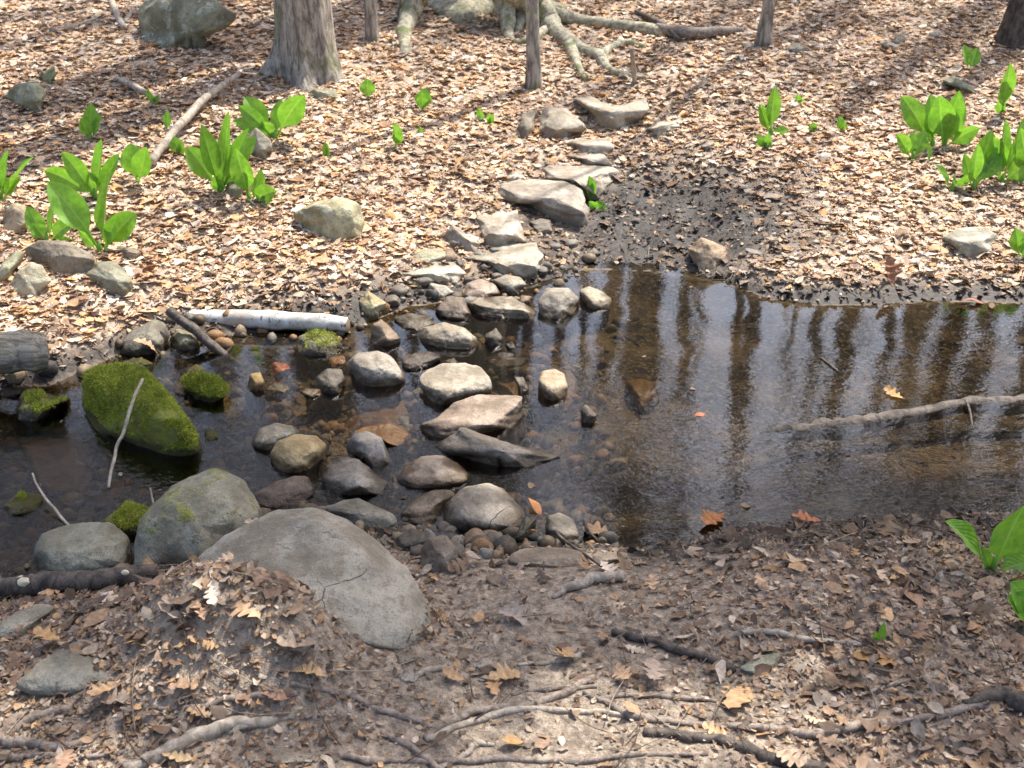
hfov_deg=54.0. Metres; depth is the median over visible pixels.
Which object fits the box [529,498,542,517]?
leaf
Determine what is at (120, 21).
stick
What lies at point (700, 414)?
leaf
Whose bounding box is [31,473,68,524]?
twig
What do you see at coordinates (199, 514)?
boulder
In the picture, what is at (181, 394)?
stone
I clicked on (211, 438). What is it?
stone
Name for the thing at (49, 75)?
stone
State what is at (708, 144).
stone
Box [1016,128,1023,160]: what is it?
skunk cabbage
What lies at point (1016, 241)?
skunk cabbage
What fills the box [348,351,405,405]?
stone
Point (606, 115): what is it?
stone
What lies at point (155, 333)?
stone
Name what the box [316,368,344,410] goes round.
stone
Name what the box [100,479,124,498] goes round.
stone
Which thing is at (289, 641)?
oak leaf
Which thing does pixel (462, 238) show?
stone
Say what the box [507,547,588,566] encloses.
stone
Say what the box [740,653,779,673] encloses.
rock
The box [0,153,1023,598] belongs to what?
mud debris
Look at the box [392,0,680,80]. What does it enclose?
tree
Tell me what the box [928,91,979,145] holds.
skunk cabbage
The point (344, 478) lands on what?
stone
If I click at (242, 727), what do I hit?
rock
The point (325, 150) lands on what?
sprout
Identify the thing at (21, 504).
stone
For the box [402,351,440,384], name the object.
stone
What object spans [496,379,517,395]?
stone
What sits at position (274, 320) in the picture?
birch log
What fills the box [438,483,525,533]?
stone
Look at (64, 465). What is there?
stone
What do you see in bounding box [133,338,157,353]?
oak leaf
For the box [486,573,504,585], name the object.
stone
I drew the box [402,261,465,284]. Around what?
stone
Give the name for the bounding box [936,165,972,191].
skunk cabbage
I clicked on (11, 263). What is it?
stone
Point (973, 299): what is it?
leaf
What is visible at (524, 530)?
stone
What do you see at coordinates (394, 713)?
root
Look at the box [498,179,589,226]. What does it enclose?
stone
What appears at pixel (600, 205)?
sprout
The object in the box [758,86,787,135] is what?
skunk cabbage
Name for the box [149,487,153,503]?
twig
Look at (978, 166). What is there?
skunk cabbage
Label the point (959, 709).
root
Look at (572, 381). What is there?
stone
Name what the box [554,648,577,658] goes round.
oak leaf
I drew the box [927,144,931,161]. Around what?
skunk cabbage
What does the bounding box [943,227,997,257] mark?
stone
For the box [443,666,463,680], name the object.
oak leaf
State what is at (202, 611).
oak leaf
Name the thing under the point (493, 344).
stone
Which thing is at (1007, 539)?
skunk cabbage
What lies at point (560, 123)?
stone
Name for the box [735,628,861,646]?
branch
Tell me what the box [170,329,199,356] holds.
stone
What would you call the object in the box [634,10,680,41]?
stick
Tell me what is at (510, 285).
stone
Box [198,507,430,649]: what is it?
boulder
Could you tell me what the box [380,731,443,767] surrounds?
root
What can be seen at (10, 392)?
stone
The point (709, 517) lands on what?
oak leaf
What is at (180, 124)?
stick
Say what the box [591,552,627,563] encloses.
stone
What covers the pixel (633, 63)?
stick
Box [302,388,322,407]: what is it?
stone
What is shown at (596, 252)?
stone
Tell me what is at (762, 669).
leaf litter
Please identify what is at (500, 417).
stone
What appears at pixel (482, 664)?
stone
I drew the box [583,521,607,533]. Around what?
oak leaf
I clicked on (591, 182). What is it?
sprout
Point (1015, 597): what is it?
skunk cabbage
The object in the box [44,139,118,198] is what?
skunk cabbage
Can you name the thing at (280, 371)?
stone
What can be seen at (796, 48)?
stone
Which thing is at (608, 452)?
floating scraps
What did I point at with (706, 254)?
stone
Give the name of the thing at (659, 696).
root
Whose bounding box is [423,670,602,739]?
root
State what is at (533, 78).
sapling
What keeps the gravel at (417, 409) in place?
on the ground
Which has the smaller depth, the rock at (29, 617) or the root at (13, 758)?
the root at (13, 758)
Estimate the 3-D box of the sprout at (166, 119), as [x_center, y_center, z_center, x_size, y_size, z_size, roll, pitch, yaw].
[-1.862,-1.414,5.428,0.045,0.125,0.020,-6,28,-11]
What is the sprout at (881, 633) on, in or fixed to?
on the ground
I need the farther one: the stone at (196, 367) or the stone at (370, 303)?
the stone at (370, 303)
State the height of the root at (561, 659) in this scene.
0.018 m
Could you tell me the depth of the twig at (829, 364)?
3.93 m
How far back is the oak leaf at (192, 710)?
1.99 m
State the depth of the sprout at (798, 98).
6.25 m
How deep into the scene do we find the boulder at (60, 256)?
4.26 m
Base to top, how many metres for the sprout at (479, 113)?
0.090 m
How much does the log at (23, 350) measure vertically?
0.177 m
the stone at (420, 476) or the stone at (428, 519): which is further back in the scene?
the stone at (420, 476)
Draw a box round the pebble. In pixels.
[818,152,830,160]
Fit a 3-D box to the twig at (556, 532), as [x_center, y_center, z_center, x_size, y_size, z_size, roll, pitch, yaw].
[0.153,0.445,2.861,0.045,0.142,0.435,-8,29,-16]
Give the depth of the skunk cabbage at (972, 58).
6.68 m
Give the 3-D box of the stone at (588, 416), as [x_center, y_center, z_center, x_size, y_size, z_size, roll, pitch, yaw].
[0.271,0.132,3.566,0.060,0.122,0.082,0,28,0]
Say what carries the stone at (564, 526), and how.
on the ground
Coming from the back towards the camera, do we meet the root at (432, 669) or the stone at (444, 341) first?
the stone at (444, 341)
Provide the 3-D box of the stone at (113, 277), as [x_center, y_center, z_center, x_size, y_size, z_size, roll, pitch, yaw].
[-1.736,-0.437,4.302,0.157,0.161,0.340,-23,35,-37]
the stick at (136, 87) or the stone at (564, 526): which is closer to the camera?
the stone at (564, 526)
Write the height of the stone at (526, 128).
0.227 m
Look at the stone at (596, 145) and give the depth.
5.83 m
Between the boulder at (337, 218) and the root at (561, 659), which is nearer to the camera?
the root at (561, 659)
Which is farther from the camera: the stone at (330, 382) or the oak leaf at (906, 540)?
the stone at (330, 382)
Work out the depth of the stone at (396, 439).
3.43 m
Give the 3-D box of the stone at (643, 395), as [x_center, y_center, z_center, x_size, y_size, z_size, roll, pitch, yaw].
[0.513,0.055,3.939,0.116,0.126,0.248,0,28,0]
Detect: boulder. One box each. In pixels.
[25,240,94,276]
[33,522,131,571]
[80,361,202,477]
[134,468,261,568]
[138,0,235,50]
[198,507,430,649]
[294,197,364,241]
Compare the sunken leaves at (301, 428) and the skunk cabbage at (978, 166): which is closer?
the sunken leaves at (301, 428)
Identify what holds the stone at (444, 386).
on the ground
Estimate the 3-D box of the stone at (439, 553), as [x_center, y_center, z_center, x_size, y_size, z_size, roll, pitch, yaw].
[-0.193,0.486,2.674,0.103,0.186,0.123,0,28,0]
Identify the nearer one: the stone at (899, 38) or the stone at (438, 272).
the stone at (438, 272)
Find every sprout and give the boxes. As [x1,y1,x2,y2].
[146,89,158,104]
[163,110,170,130]
[169,137,184,156]
[322,142,329,156]
[360,79,374,97]
[392,123,402,147]
[415,88,431,111]
[476,108,483,119]
[486,113,493,123]
[586,176,595,200]
[589,201,605,210]
[795,95,804,103]
[809,122,816,131]
[837,116,846,131]
[872,622,885,641]
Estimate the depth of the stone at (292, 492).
3.09 m
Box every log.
[0,329,49,373]
[0,564,158,597]
[184,309,349,332]
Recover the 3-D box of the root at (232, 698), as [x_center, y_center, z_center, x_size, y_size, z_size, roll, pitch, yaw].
[-0.581,0.640,2.018,0.300,0.035,0.029,-2,28,-4]
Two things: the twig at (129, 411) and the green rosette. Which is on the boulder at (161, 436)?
the twig at (129, 411)
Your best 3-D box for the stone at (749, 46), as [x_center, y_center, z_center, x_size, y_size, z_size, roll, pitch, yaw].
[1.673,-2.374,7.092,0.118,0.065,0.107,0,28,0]
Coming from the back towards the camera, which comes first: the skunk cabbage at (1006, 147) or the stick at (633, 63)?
the stick at (633, 63)
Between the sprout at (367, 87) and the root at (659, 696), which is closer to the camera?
the root at (659, 696)
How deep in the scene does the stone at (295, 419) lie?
3.76 m
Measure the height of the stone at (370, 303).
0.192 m
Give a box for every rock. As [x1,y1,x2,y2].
[0,604,53,638]
[16,649,106,696]
[226,713,262,733]
[266,747,324,763]
[394,649,417,665]
[400,670,418,682]
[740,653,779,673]
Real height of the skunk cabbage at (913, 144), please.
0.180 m
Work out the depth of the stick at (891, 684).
2.12 m
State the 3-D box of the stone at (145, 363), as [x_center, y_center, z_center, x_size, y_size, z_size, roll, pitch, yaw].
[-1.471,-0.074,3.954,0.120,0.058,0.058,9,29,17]
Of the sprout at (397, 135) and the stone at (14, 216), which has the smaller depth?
the stone at (14, 216)
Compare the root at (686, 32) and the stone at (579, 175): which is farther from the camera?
the root at (686, 32)
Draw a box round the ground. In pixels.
[0,0,1023,767]
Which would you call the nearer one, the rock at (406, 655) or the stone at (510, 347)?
the rock at (406, 655)
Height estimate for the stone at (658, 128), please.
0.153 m
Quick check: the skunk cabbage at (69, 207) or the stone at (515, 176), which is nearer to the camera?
the skunk cabbage at (69, 207)
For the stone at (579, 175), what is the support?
on the ground
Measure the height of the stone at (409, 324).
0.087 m
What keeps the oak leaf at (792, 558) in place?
on the ground
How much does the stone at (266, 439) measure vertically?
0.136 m
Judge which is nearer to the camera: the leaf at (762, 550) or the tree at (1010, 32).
the leaf at (762, 550)
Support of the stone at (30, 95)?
on the ground
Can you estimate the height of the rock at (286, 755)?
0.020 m
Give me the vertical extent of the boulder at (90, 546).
0.210 m
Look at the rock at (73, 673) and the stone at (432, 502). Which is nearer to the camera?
the rock at (73, 673)
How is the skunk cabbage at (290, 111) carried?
on the ground
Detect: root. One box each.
[0,730,103,751]
[5,704,77,734]
[5,748,127,762]
[120,713,294,767]
[148,690,297,710]
[290,680,438,727]
[336,751,708,764]
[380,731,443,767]
[405,665,455,677]
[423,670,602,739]
[425,705,624,742]
[440,739,494,767]
[511,685,596,695]
[516,650,585,666]
[582,690,887,739]
[601,692,716,702]
[643,727,855,767]
[655,23,743,39]
[784,0,798,6]
[887,701,989,726]
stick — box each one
[49,14,104,31]
[81,192,91,200]
[108,0,139,29]
[114,76,155,97]
[150,71,240,165]
[551,571,623,598]
[629,47,636,83]
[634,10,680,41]
[864,675,948,694]
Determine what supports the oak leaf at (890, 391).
on the water
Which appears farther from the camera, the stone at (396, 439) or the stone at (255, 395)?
the stone at (255, 395)
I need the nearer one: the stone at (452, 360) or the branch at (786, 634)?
the branch at (786, 634)
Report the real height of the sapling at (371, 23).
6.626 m
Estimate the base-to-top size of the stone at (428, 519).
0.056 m
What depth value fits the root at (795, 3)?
7.80 m
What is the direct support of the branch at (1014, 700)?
on the ground
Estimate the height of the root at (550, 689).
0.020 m
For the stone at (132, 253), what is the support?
on the ground
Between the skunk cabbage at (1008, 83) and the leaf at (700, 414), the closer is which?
the leaf at (700, 414)
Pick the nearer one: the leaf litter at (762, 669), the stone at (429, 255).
the leaf litter at (762, 669)
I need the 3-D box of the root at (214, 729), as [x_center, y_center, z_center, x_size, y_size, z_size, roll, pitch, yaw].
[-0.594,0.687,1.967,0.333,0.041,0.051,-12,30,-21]
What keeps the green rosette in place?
on the ground
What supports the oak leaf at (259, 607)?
on the ground
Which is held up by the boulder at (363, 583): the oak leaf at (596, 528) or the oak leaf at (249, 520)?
the oak leaf at (249, 520)
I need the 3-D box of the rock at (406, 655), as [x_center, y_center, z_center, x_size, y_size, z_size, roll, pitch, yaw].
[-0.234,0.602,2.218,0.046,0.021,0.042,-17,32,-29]
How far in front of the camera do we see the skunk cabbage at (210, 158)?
4.95 m
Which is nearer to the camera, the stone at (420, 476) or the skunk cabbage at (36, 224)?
the stone at (420, 476)
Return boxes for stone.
[0,251,23,281]
[0,385,25,398]
[2,203,26,234]
[3,489,42,521]
[4,81,45,111]
[10,262,50,297]
[14,387,69,432]
[21,436,91,496]
[39,66,56,83]
[53,491,73,509]
[85,261,132,298]
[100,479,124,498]
[100,499,149,547]
[116,246,140,261]
[120,320,168,358]
[123,357,152,370]
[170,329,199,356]
[174,387,187,404]
[180,370,230,425]
[187,364,204,372]
[203,430,218,448]
[225,182,243,199]
[245,372,265,413]
[247,128,272,160]
[252,423,298,470]
[254,476,314,511]
[265,383,292,402]
[267,401,291,422]
[270,434,326,490]
[272,362,290,381]
[291,411,307,424]
[295,328,341,370]
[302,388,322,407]
[308,88,340,99]
[314,415,326,426]
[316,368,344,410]
[320,457,388,505]
[325,498,396,528]
[328,356,346,374]
[345,400,407,431]
[346,431,393,480]
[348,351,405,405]
[354,424,411,453]
[359,291,386,320]
[367,319,399,360]
[394,313,438,338]
[396,528,427,550]
[397,455,469,500]
[399,489,454,521]
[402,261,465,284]
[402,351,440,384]
[408,515,436,525]
[411,249,445,263]
[416,322,478,364]
[419,363,491,416]
[419,394,526,451]
[420,535,457,572]
[428,283,453,301]
[432,427,561,493]
[435,297,470,330]
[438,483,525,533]
[442,224,479,252]
[442,358,458,362]
[456,648,470,659]
[462,279,500,297]
[463,242,543,279]
[468,296,538,337]
[475,210,525,246]
[475,662,485,667]
[483,352,529,369]
[484,328,505,365]
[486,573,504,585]
[493,274,525,295]
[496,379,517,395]
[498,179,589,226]
[504,341,515,352]
[507,171,524,180]
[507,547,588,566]
[513,518,536,541]
[514,377,528,407]
[517,110,536,138]
[530,218,552,233]
[534,368,577,410]
[537,107,584,140]
[538,288,578,338]
[538,369,567,417]
[540,162,618,199]
[545,513,578,545]
[565,153,612,166]
[568,137,613,155]
[573,96,648,130]
[579,286,610,327]
[580,405,596,439]
[585,248,600,257]
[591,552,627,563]
[626,379,657,414]
[646,117,684,137]
[688,237,727,270]
[701,139,715,150]
[742,43,755,48]
[786,43,806,54]
[880,41,900,51]
[893,33,907,43]
[929,31,939,37]
[943,75,975,92]
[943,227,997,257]
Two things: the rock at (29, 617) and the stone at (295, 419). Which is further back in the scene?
the stone at (295, 419)
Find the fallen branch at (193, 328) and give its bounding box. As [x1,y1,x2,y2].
[165,307,244,369]
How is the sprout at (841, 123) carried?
on the ground
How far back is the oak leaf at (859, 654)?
2.18 m
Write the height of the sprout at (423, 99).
0.148 m
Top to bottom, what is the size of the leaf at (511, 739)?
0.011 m
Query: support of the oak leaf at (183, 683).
on the ground
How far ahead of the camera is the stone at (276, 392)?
3.74 m
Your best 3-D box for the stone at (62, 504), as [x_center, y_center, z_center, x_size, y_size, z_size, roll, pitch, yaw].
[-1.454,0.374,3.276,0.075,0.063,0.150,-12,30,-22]
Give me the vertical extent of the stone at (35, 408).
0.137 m
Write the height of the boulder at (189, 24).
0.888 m
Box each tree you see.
[257,0,345,92]
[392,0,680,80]
[993,0,1023,49]
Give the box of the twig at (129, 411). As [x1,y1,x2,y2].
[107,378,143,487]
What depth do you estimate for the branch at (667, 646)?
2.26 m
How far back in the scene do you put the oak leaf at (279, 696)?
2.02 m
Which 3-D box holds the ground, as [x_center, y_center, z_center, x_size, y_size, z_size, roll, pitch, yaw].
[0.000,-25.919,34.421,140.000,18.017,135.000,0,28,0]
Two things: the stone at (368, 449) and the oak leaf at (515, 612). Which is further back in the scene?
the stone at (368, 449)
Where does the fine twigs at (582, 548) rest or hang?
on the ground
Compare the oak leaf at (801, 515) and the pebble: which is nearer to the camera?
the oak leaf at (801, 515)
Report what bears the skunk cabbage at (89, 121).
on the ground
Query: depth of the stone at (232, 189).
4.99 m
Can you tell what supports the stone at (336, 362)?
on the ground
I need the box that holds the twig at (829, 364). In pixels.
[820,357,838,371]
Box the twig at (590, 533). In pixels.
[581,512,608,547]
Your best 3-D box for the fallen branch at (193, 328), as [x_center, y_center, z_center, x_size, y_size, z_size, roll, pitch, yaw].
[-1.225,-0.204,4.099,0.359,0.219,0.169,10,29,18]
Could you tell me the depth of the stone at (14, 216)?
4.53 m
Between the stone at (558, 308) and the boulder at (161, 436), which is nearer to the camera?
the boulder at (161, 436)
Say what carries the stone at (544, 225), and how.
on the ground
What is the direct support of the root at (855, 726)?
on the ground
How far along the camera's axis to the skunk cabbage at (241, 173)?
4.92 m
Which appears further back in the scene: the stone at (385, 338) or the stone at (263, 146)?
the stone at (263, 146)
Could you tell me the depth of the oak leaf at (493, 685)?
2.14 m
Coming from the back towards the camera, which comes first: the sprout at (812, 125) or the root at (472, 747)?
the sprout at (812, 125)
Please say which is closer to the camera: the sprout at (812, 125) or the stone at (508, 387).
the stone at (508, 387)
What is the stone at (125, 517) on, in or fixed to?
on the ground
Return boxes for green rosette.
[756,133,771,147]
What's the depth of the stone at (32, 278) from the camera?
4.12 m
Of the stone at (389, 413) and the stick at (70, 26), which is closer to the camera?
the stone at (389, 413)
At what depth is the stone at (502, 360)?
3.98 m
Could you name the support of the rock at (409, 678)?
on the ground
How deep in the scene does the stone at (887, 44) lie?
7.03 m
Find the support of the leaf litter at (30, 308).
on the ground
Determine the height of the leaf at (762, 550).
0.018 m
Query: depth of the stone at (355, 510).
2.90 m
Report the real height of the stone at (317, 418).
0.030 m
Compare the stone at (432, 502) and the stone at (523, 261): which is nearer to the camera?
the stone at (432, 502)
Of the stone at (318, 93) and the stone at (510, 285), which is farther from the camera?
the stone at (318, 93)
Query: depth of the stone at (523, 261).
4.72 m
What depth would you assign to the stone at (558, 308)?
4.37 m
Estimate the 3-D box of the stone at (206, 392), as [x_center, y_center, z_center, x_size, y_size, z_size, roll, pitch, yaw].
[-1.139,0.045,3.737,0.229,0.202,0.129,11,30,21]
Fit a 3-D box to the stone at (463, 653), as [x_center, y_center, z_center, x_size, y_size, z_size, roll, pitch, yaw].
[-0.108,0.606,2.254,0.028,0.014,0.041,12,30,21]
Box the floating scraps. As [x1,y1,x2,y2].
[0,286,985,543]
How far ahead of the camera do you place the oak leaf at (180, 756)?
1.92 m
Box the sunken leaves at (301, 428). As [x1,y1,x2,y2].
[0,312,438,573]
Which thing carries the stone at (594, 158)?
on the ground
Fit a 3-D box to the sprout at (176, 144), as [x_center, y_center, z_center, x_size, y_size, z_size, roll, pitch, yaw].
[-1.734,-1.223,5.210,0.078,0.114,0.028,0,28,0]
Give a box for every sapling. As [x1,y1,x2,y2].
[364,0,379,41]
[524,0,542,90]
[754,0,775,46]
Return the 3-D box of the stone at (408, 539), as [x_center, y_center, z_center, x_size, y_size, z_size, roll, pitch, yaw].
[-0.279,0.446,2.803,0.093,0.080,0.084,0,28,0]
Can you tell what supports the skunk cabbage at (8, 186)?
on the ground
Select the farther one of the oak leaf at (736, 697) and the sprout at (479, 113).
the sprout at (479, 113)
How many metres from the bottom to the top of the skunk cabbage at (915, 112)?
0.314 m
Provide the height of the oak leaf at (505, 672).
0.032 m
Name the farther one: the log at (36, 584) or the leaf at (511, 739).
the log at (36, 584)
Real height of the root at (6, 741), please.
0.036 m
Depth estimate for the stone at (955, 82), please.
6.37 m
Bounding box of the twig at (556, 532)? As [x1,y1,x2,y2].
[545,515,601,566]
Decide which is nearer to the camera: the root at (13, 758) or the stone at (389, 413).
the root at (13, 758)
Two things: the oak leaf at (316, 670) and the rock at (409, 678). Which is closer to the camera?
the oak leaf at (316, 670)
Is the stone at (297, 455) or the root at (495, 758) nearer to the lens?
the root at (495, 758)
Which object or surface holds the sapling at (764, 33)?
on the ground
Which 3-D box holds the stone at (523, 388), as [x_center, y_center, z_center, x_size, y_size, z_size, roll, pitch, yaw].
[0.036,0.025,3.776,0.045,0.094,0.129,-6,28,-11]
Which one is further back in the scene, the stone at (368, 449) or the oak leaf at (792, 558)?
the stone at (368, 449)
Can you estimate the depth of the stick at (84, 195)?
4.79 m
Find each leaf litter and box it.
[0,0,1023,354]
[0,509,1023,767]
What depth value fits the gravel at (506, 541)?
3.57 m
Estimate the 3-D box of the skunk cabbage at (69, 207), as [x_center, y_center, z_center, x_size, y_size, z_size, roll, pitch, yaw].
[-1.831,-0.738,4.367,0.360,0.386,0.112,0,28,0]
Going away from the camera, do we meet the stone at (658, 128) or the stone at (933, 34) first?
the stone at (658, 128)
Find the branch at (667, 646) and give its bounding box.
[611,629,735,672]
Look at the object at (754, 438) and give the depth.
3.57 m
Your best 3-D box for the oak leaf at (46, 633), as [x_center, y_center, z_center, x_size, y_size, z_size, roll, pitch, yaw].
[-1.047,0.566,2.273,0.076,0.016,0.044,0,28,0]
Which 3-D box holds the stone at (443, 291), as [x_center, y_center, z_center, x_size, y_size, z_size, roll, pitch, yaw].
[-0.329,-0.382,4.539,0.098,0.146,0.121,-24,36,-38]
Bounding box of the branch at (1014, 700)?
[961,686,1023,712]
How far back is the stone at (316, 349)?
4.03 m
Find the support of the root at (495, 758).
on the ground
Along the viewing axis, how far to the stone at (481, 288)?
4.53 m
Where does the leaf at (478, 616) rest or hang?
on the ground
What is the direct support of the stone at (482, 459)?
on the ground
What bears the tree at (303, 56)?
on the ground
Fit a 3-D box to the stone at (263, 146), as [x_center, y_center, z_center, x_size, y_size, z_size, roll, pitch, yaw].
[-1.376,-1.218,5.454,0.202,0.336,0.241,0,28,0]
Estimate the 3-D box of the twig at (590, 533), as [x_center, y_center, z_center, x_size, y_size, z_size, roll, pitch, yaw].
[0.230,0.429,2.947,0.035,0.075,0.271,-5,28,-9]
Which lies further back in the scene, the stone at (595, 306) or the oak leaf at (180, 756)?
the stone at (595, 306)
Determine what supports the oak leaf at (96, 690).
on the ground
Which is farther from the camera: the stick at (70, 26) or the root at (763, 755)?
the stick at (70, 26)
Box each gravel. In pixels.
[0,253,627,598]
[292,239,585,559]
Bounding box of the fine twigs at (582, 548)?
[0,0,1021,767]
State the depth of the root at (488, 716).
2.06 m
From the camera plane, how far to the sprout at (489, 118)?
6.01 m
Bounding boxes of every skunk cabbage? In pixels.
[0,150,33,201]
[25,205,72,241]
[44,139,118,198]
[47,171,136,253]
[79,103,101,140]
[120,143,150,182]
[185,111,255,191]
[229,148,275,204]
[232,95,305,138]
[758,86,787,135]
[896,130,928,160]
[900,94,936,147]
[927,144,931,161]
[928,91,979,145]
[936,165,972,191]
[946,505,1023,573]
[962,44,980,69]
[962,130,1002,189]
[987,118,1023,183]
[995,63,1016,113]
[1007,580,1023,620]
[1009,228,1023,257]
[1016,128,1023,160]
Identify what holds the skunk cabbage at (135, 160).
on the ground
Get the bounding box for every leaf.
[33,626,60,640]
[87,679,120,695]
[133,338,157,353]
[162,750,192,761]
[168,675,199,689]
[186,704,210,718]
[194,601,209,619]
[244,517,256,522]
[250,603,266,613]
[264,689,289,700]
[277,629,317,647]
[288,661,329,676]
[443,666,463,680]
[474,610,484,621]
[484,679,501,694]
[489,662,519,679]
[498,599,526,624]
[501,734,523,743]
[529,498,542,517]
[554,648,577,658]
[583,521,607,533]
[691,412,707,416]
[700,509,723,524]
[721,684,755,708]
[751,546,769,556]
[787,553,803,561]
[792,510,819,521]
[853,649,905,665]
[884,385,905,398]
[885,256,902,286]
[902,537,920,542]
[962,298,983,303]
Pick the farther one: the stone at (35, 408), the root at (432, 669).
the stone at (35, 408)
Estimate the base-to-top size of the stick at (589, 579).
0.039 m
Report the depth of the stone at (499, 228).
4.95 m
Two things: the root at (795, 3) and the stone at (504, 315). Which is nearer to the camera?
the stone at (504, 315)
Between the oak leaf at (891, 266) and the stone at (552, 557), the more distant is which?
the oak leaf at (891, 266)
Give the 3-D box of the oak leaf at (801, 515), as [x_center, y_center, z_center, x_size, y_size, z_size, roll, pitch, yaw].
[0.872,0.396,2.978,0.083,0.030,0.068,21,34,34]
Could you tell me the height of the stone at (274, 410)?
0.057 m
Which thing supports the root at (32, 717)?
on the ground
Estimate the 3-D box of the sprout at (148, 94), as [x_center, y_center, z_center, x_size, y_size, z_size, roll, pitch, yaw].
[-2.050,-1.631,5.727,0.068,0.107,0.046,0,28,0]
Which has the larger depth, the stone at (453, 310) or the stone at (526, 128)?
the stone at (526, 128)

